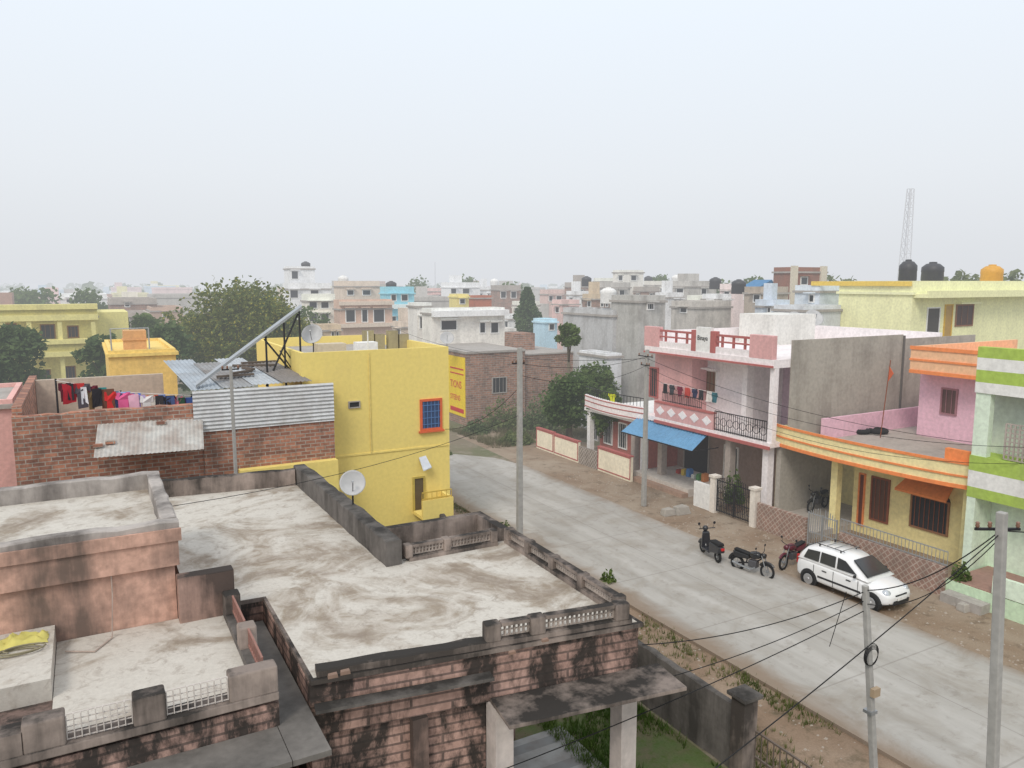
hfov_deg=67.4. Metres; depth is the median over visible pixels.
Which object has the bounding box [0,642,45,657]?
hose
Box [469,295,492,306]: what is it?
house
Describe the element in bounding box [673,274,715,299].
house
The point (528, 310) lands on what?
columnar tree
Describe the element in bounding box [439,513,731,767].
boundary wall
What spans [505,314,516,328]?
house
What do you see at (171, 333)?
tree
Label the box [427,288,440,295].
house
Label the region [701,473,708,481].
goods box
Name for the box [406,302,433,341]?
house
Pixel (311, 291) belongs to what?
window
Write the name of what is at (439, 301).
distant house
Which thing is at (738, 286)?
water tank
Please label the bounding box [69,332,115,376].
tree
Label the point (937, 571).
cable
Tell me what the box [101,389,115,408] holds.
garment
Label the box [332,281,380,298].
house
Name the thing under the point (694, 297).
house
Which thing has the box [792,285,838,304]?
house
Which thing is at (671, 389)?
garment
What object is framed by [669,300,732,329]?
house
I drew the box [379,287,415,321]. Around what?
house
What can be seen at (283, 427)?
house
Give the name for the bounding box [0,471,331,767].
house
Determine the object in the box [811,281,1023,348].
house
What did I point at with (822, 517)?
iron gate
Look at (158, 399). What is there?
garment
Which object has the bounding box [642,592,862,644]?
cable
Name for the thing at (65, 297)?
house
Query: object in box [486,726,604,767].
court floor
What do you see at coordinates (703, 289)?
window
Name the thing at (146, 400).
garment
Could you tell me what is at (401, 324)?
house
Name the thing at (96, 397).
garment
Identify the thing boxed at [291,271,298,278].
window
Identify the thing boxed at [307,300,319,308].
window
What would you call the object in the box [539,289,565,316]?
house
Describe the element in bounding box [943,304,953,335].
door
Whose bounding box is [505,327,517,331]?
house
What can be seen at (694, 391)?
garment
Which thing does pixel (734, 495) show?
iron gate
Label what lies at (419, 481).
door
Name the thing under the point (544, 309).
distant house
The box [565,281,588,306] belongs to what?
house
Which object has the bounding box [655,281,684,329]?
house
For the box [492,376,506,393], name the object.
window
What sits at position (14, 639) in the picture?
cloth
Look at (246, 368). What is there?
loose plank
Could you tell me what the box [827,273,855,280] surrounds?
tree
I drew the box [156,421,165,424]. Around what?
loose brick
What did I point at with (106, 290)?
distant house
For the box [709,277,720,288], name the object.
water tank
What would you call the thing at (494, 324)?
window
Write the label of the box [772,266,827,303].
house
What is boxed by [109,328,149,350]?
roof pipework
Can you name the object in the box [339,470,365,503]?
satellite dish
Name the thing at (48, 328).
window
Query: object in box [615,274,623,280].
window
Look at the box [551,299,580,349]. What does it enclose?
house
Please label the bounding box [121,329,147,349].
tank block
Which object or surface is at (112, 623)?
pipe
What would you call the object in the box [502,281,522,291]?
tree
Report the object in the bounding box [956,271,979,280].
tree
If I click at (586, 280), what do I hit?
water tank
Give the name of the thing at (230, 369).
utility pole
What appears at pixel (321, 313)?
window
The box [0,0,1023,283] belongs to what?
sky
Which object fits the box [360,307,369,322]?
window
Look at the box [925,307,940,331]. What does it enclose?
door
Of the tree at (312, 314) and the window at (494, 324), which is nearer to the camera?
the window at (494, 324)
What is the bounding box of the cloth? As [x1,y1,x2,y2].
[0,629,48,650]
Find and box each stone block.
[660,507,675,516]
[673,504,690,515]
[956,602,969,612]
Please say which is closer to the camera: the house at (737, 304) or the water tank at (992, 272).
the water tank at (992, 272)
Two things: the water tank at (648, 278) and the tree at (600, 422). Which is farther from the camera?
the water tank at (648, 278)
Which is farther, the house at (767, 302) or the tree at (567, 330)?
the house at (767, 302)
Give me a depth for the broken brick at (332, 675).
10.89 m
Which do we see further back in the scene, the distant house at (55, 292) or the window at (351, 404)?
the distant house at (55, 292)
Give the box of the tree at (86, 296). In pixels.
[69,287,107,309]
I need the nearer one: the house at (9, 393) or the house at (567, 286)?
the house at (9, 393)
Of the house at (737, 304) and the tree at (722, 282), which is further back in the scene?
the tree at (722, 282)
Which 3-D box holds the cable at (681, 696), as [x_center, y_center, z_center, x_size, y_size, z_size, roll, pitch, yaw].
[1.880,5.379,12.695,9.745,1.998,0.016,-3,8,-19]
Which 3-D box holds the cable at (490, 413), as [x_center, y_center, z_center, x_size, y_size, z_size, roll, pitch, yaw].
[-1.161,0.925,28.251,0.016,2.115,4.227,-7,10,-42]
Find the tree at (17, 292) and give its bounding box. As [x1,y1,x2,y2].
[8,286,51,303]
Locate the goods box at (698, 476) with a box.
[696,473,701,479]
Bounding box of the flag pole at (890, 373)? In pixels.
[880,360,893,437]
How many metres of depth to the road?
22.56 m
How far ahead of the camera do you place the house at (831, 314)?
47.94 m
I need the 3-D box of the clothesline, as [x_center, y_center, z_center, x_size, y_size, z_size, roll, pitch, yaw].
[-12.680,0.731,25.325,4.013,2.066,0.056,-4,9,-29]
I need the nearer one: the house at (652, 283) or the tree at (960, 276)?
the tree at (960, 276)
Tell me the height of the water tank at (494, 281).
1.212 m
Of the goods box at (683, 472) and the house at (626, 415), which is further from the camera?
the house at (626, 415)
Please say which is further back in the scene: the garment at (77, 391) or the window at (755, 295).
the window at (755, 295)
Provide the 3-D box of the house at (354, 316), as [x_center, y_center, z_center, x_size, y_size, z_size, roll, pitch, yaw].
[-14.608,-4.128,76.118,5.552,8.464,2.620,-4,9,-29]
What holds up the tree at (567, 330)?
on the pavement
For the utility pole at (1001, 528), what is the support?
on the verge
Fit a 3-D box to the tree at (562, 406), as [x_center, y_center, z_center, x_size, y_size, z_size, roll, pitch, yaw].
[3.404,1.496,47.534,3.948,4.890,3.615,-4,9,-29]
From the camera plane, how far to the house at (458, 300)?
85.96 m
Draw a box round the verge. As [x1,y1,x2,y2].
[453,505,903,767]
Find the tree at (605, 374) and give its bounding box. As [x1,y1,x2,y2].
[575,360,621,414]
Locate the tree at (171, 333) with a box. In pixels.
[149,320,205,391]
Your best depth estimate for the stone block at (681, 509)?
33.87 m
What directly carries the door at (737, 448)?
in the house at (802, 362)
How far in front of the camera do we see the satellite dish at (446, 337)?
54.08 m
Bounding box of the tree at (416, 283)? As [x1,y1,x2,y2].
[405,275,428,294]
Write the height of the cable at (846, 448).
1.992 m
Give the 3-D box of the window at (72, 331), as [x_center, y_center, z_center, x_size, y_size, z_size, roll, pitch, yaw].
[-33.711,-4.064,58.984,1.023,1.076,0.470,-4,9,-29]
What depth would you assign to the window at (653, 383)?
39.97 m
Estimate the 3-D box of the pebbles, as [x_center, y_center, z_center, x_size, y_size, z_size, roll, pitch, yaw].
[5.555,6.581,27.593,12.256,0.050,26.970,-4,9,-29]
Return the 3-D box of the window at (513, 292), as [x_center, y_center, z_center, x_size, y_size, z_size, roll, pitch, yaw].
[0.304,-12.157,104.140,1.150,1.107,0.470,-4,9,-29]
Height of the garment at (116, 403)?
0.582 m
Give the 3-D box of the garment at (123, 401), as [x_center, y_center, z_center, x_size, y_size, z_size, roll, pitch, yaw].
[-12.715,0.563,25.158,0.483,0.579,0.079,-4,9,-29]
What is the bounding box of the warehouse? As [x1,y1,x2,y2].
[437,332,573,425]
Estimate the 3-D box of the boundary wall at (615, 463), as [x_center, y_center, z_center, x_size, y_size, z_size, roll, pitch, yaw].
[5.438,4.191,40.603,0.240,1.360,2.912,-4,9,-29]
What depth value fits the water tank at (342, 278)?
87.35 m
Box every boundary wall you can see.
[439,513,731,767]
[536,427,555,453]
[553,433,580,462]
[597,445,633,481]
[693,480,709,510]
[756,502,807,544]
[838,518,948,594]
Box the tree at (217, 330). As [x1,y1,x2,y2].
[160,275,291,390]
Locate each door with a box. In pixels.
[412,476,424,511]
[701,367,718,403]
[723,444,738,480]
[856,472,865,526]
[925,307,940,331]
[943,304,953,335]
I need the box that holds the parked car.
[797,538,909,610]
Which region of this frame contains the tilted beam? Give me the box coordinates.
[196,304,301,387]
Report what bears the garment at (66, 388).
hanging from the clothesline
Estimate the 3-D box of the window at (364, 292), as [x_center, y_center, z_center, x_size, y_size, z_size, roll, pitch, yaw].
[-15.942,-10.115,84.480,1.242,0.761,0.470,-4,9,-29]
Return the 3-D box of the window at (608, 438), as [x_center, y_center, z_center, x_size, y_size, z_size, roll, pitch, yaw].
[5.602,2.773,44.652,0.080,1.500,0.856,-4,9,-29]
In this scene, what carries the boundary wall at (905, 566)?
on the pavement
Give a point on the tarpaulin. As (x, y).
(756, 283)
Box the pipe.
[65,576,112,651]
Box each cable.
[174,416,516,505]
[393,327,644,360]
[455,391,515,428]
[507,611,863,767]
[524,366,644,382]
[525,357,643,367]
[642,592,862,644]
[649,359,968,441]
[649,368,1023,447]
[649,375,1023,463]
[673,601,863,675]
[715,535,997,767]
[829,592,846,646]
[867,534,994,590]
[868,543,994,605]
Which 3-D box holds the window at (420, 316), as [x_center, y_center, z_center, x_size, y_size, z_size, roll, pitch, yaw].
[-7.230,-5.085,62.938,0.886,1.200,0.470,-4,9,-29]
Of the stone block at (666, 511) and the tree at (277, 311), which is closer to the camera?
the stone block at (666, 511)
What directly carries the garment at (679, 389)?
hanging from the clothesline
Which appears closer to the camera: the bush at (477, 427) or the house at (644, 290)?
the bush at (477, 427)
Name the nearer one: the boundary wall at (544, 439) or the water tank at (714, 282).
the boundary wall at (544, 439)
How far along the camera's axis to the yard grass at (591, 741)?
17.41 m
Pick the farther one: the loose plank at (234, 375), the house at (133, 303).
the house at (133, 303)
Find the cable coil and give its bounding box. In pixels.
[864,643,878,665]
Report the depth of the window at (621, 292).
88.57 m
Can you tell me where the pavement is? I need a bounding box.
[456,430,1023,671]
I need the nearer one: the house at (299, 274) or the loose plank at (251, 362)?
the loose plank at (251, 362)
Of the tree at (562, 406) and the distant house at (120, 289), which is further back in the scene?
the distant house at (120, 289)
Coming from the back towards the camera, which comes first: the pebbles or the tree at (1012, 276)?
the tree at (1012, 276)
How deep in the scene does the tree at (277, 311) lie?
58.25 m
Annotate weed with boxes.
[599,568,616,584]
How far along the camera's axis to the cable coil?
14.17 m
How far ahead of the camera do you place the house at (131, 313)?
74.39 m
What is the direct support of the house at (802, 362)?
on the pavement
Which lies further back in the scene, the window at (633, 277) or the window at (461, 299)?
the window at (633, 277)
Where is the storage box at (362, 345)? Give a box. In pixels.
[353,341,377,349]
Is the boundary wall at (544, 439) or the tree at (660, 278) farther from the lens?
the tree at (660, 278)
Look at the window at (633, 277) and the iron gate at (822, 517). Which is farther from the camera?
the window at (633, 277)
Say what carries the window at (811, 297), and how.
in the house at (810, 294)
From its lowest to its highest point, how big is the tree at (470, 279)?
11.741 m
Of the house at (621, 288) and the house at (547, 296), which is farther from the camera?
the house at (547, 296)
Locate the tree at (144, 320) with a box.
[129,312,163,337]
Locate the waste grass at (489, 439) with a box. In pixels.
[449,420,586,447]
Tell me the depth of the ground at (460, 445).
51.02 m
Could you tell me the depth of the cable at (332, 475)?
20.00 m
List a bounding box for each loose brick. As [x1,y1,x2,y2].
[93,443,102,447]
[105,440,114,443]
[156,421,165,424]
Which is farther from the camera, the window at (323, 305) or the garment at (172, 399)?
the window at (323, 305)
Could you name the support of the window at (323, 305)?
in the house at (322, 303)
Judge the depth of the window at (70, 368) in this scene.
59.36 m
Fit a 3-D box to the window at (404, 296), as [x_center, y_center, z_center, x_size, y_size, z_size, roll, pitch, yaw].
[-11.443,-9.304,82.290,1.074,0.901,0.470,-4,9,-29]
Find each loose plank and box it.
[216,373,253,377]
[232,364,274,366]
[233,369,252,373]
[241,360,275,363]
[241,366,254,369]
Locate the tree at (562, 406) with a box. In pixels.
[538,368,597,437]
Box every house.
[0,292,60,304]
[0,303,128,378]
[0,382,22,486]
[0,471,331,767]
[11,358,338,490]
[37,285,63,294]
[38,288,107,303]
[59,289,73,295]
[60,293,107,309]
[102,287,110,293]
[102,338,178,396]
[107,297,157,310]
[110,282,141,291]
[111,286,148,296]
[121,292,137,296]
[126,310,149,329]
[144,286,175,293]
[146,305,183,359]
[147,281,178,286]
[147,293,229,318]
[151,287,192,293]
[161,464,686,767]
[209,287,231,292]
[256,330,453,525]
[281,283,331,319]
[283,266,315,282]
[300,294,334,323]
[316,323,342,335]
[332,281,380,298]
[332,299,393,335]
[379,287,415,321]
[380,284,448,307]
[391,308,407,333]
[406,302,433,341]
[414,286,438,296]
[420,307,508,345]
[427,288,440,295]
[440,275,480,295]
[448,294,469,306]
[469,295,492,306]
[480,279,490,294]
[490,285,521,313]
[499,281,544,300]
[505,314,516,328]
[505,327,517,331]
[511,301,540,321]
[532,318,558,348]
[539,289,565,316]
[540,303,551,317]
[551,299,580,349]
[561,307,617,399]
[563,275,588,298]
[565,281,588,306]
[577,349,623,433]
[581,282,609,307]
[584,386,677,469]
[588,282,631,307]
[593,278,612,281]
[609,295,667,402]
[612,270,644,294]
[631,312,975,510]
[633,287,660,294]
[643,281,661,289]
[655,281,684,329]
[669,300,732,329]
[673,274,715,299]
[687,295,701,299]
[700,294,733,300]
[718,284,743,327]
[742,286,789,312]
[753,283,789,312]
[771,304,842,326]
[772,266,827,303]
[774,339,1017,566]
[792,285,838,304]
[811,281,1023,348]
[940,346,1023,624]
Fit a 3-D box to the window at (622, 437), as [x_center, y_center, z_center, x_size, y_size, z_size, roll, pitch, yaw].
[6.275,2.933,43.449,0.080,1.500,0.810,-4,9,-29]
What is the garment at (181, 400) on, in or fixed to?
hanging from the clothesline
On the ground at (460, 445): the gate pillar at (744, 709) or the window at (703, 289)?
the gate pillar at (744, 709)
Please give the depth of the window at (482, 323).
62.02 m
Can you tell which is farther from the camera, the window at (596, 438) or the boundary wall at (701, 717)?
the window at (596, 438)
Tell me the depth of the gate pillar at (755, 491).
32.02 m
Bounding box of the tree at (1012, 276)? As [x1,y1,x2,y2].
[1003,269,1023,280]
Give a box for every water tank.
[301,261,309,265]
[338,275,347,280]
[386,281,396,286]
[490,279,498,286]
[581,276,591,285]
[600,287,615,303]
[644,276,652,280]
[671,275,677,280]
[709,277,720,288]
[731,279,745,293]
[898,259,917,280]
[920,262,944,280]
[980,264,1003,280]
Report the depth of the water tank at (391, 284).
85.45 m
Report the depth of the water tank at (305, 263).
99.98 m
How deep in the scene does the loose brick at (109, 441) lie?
22.81 m
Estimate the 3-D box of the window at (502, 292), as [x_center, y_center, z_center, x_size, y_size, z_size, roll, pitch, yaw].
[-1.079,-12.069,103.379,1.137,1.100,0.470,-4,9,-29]
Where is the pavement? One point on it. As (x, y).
(548, 463)
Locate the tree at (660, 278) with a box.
[652,274,669,280]
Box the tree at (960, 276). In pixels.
[943,269,971,280]
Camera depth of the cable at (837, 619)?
14.21 m
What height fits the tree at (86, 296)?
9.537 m
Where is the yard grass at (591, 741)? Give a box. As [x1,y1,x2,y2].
[538,701,727,767]
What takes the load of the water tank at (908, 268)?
on the house at (987, 310)
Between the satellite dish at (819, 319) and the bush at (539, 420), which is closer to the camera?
the satellite dish at (819, 319)
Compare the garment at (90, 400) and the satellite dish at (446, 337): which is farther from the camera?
the satellite dish at (446, 337)
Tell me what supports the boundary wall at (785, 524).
on the pavement
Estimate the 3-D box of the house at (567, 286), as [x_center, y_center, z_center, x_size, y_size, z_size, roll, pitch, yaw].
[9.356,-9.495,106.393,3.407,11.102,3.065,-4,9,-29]
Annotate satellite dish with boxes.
[301,324,322,351]
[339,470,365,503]
[440,332,453,343]
[806,310,823,324]
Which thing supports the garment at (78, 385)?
hanging from the clothesline
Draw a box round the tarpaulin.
[746,280,772,286]
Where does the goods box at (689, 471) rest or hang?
on the house at (802, 362)
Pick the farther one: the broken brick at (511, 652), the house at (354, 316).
the house at (354, 316)
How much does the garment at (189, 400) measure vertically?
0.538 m
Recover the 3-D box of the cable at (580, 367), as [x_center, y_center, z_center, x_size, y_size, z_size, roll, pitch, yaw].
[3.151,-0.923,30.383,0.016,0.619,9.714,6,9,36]
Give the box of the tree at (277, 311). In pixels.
[244,295,310,360]
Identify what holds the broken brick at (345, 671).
on the house at (420, 629)
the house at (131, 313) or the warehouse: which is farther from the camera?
the house at (131, 313)
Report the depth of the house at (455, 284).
112.57 m
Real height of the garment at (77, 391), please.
0.800 m
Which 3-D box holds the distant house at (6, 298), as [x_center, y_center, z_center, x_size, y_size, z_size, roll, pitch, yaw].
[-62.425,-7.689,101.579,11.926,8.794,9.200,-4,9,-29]
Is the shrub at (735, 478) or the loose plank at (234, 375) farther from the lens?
the shrub at (735, 478)
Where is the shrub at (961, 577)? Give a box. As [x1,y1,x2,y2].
[949,561,971,581]
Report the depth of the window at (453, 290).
111.26 m
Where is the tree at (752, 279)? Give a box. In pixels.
[744,275,763,283]
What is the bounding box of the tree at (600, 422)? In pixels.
[586,387,622,437]
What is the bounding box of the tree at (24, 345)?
[0,321,50,385]
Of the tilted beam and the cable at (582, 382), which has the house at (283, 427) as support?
the tilted beam
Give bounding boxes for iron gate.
[716,478,749,521]
[807,509,837,543]
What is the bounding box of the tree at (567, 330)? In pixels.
[554,322,582,435]
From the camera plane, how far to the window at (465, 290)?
112.20 m
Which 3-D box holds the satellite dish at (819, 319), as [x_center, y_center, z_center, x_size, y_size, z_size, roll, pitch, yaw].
[16.240,-3.050,41.347,0.946,1.883,0.677,-4,9,-29]
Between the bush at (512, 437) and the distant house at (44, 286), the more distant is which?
the distant house at (44, 286)
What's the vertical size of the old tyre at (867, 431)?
0.220 m
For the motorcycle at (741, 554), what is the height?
1.130 m
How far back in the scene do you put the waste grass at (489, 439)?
50.92 m
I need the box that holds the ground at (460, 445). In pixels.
[0,283,727,767]
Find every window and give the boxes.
[5,322,18,326]
[37,322,56,338]
[37,367,51,378]
[65,324,79,337]
[65,364,76,377]
[289,290,298,297]
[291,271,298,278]
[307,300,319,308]
[309,312,319,321]
[310,290,318,293]
[320,300,330,308]
[320,312,330,321]
[344,307,357,322]
[347,290,353,295]
[348,401,359,408]
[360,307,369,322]
[362,290,370,295]
[372,307,386,322]
[390,293,398,300]
[392,315,397,321]
[400,293,410,300]
[418,315,421,328]
[419,398,444,432]
[439,318,460,330]
[450,287,457,293]
[459,297,467,303]
[462,287,471,293]
[478,320,489,333]
[489,320,502,333]
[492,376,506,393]
[500,290,508,297]
[510,290,518,297]
[548,322,557,330]
[552,305,559,312]
[583,299,590,306]
[594,420,598,440]
[603,419,612,445]
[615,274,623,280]
[618,422,627,449]
[619,290,624,294]
[630,274,638,280]
[646,301,659,309]
[649,366,658,397]
[673,287,684,295]
[675,306,688,312]
[700,287,708,294]
[748,292,760,302]
[799,275,812,284]
[803,292,815,302]
[869,475,890,524]
[908,494,950,536]
[939,387,958,415]
[954,302,981,326]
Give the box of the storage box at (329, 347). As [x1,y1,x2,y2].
[314,342,345,351]
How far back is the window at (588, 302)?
76.22 m
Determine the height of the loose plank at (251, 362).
0.090 m
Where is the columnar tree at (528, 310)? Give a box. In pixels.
[512,286,542,332]
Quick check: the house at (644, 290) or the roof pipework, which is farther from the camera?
the house at (644, 290)
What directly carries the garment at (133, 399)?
hanging from the clothesline
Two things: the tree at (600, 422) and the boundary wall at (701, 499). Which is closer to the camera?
the boundary wall at (701, 499)
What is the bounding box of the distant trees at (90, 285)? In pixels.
[0,281,643,301]
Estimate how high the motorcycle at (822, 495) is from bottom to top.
1.130 m
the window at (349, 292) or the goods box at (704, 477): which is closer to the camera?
the goods box at (704, 477)
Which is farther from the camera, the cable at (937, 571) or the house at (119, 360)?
the house at (119, 360)
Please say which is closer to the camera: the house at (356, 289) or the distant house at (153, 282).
the house at (356, 289)
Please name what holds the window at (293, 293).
in the house at (296, 290)
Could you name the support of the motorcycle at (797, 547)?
on the pavement
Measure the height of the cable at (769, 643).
1.027 m
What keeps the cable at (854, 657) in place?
attached to the utility pole at (1001, 528)
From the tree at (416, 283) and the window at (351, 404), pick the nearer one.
the window at (351, 404)
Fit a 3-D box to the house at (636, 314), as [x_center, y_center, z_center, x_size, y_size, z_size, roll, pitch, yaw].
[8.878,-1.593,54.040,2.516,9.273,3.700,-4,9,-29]
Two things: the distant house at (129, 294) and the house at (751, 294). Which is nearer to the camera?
the house at (751, 294)
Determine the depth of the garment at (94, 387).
24.72 m
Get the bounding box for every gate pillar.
[709,473,721,512]
[727,684,763,767]
[749,486,761,527]
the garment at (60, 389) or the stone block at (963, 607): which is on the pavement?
the stone block at (963, 607)
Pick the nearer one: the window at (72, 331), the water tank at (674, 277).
the window at (72, 331)
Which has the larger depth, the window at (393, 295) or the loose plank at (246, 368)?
the window at (393, 295)
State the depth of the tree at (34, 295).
98.89 m
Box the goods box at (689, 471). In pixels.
[686,468,693,476]
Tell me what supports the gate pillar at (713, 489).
on the pavement
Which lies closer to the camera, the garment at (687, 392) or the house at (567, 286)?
the garment at (687, 392)
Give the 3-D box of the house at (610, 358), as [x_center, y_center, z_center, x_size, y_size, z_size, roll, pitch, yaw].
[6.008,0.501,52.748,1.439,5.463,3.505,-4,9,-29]
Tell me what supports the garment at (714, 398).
hanging from the clothesline
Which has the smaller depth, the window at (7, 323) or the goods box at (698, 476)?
the goods box at (698, 476)
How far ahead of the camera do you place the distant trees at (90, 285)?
447.64 m
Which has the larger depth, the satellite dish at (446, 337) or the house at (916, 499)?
the satellite dish at (446, 337)
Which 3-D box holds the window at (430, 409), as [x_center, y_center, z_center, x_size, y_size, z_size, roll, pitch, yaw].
[-3.097,1.207,29.515,1.031,1.295,0.140,-4,9,-29]
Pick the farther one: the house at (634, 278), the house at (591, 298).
the house at (634, 278)
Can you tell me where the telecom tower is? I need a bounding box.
[897,188,914,280]
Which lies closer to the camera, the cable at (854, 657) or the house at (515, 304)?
the cable at (854, 657)
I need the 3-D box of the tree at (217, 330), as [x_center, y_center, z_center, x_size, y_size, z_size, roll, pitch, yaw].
[-22.560,-3.410,62.174,11.054,10.747,11.592,-4,9,-29]
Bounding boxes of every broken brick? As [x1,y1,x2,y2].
[327,672,337,678]
[340,668,350,675]
[508,650,515,654]
[541,637,548,642]
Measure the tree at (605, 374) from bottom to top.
5.104 m
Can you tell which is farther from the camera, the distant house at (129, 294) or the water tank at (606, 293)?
the distant house at (129, 294)
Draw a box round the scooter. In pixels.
[698,521,724,562]
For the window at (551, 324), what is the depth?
70.26 m
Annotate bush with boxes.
[460,418,490,435]
[481,394,530,430]
[496,429,535,446]
[511,391,564,433]
[534,385,551,423]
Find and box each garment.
[58,383,67,401]
[62,384,76,403]
[67,383,73,399]
[74,383,84,396]
[74,384,90,408]
[80,387,88,403]
[87,390,94,409]
[88,385,97,401]
[92,388,101,407]
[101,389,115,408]
[104,391,115,407]
[115,392,130,407]
[115,393,121,407]
[128,394,139,406]
[140,395,152,406]
[155,395,163,404]
[163,395,175,404]
[166,395,174,404]
[178,397,184,403]
[186,397,192,402]
[608,393,615,401]
[663,384,666,393]
[669,385,674,394]
[677,386,682,395]
[684,387,690,397]
[692,389,697,398]
[698,390,703,399]
[706,391,711,401]
[712,392,717,402]
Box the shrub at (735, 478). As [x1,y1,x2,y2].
[722,466,745,504]
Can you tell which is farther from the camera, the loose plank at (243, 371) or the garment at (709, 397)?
the garment at (709, 397)
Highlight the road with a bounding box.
[450,454,1023,767]
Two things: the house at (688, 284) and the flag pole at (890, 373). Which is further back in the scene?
the house at (688, 284)
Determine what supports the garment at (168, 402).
hanging from the clothesline
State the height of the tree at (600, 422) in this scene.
4.155 m
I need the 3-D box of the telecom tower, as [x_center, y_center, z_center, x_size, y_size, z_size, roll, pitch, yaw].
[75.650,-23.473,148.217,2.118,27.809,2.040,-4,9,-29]
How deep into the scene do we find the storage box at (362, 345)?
30.14 m
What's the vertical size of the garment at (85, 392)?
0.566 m
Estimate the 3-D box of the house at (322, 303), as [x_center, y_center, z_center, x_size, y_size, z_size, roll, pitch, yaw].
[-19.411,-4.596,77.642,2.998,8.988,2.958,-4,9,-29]
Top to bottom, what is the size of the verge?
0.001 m
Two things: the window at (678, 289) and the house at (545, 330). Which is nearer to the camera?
the house at (545, 330)
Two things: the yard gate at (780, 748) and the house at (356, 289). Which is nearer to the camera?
the yard gate at (780, 748)
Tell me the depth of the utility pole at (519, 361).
26.77 m
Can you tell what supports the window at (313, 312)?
in the house at (322, 303)
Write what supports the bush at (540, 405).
on the ground at (460, 445)
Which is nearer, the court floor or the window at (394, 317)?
the court floor
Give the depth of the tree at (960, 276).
69.07 m
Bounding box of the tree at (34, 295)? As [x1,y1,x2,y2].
[15,286,62,303]
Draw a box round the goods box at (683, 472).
[681,468,686,475]
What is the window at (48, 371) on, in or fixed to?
in the house at (66, 329)
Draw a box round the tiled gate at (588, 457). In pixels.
[579,446,597,469]
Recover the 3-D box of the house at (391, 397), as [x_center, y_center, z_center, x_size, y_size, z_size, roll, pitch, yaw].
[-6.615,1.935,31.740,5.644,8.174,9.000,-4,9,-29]
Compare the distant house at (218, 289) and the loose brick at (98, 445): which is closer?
the loose brick at (98, 445)
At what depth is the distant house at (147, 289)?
253.14 m
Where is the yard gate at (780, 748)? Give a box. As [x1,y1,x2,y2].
[754,730,811,767]
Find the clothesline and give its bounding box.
[54,379,191,412]
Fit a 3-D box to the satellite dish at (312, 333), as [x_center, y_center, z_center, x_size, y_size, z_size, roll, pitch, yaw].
[-7.525,-1.598,28.935,0.485,1.287,0.754,-17,18,-65]
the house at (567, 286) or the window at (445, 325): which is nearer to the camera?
the window at (445, 325)
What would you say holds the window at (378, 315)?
in the house at (354, 316)
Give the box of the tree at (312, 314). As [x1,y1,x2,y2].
[293,304,331,323]
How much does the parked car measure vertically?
1.521 m
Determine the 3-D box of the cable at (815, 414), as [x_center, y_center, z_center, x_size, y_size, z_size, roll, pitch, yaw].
[10.720,0.403,29.892,13.096,1.917,0.016,7,11,44]
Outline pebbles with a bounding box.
[454,470,1023,767]
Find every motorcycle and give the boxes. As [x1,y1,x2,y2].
[728,544,774,578]
[778,535,805,569]
[807,485,829,511]
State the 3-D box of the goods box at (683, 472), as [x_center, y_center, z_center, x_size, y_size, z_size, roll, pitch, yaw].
[8.842,4.505,39.340,0.300,0.300,0.220,-4,9,-29]
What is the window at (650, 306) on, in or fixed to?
in the house at (636, 314)
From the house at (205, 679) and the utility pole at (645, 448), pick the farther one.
the utility pole at (645, 448)
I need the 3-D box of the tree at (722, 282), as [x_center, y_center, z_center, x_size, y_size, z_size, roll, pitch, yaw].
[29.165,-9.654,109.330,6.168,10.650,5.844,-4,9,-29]
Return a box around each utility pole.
[221,365,238,473]
[512,347,524,533]
[638,349,652,506]
[862,584,880,767]
[974,511,1020,767]
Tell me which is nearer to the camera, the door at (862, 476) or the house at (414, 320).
the door at (862, 476)
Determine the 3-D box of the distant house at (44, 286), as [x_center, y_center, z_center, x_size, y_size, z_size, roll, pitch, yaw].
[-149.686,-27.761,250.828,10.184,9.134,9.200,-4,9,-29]
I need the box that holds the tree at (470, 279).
[462,274,478,281]
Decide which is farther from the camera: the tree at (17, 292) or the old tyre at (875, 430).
the tree at (17, 292)
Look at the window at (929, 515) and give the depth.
28.75 m
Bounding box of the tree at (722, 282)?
[716,278,729,293]
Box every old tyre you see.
[856,428,870,433]
[868,427,888,433]
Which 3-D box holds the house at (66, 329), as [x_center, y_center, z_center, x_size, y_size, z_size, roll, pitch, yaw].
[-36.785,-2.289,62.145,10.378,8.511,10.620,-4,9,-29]
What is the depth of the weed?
26.08 m
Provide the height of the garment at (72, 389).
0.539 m
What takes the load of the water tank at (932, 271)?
on the house at (987, 310)
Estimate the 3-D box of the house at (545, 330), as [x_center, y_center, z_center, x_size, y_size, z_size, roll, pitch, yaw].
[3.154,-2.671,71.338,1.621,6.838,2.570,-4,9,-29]
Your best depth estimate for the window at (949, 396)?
32.74 m
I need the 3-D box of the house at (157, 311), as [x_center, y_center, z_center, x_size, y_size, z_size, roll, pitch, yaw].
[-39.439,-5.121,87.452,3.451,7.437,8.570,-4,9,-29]
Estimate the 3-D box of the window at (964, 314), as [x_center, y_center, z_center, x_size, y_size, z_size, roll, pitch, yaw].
[27.694,-4.229,46.673,2.055,1.459,0.470,-4,9,-29]
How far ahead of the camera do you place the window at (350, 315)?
74.24 m
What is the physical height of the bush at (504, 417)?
2.503 m

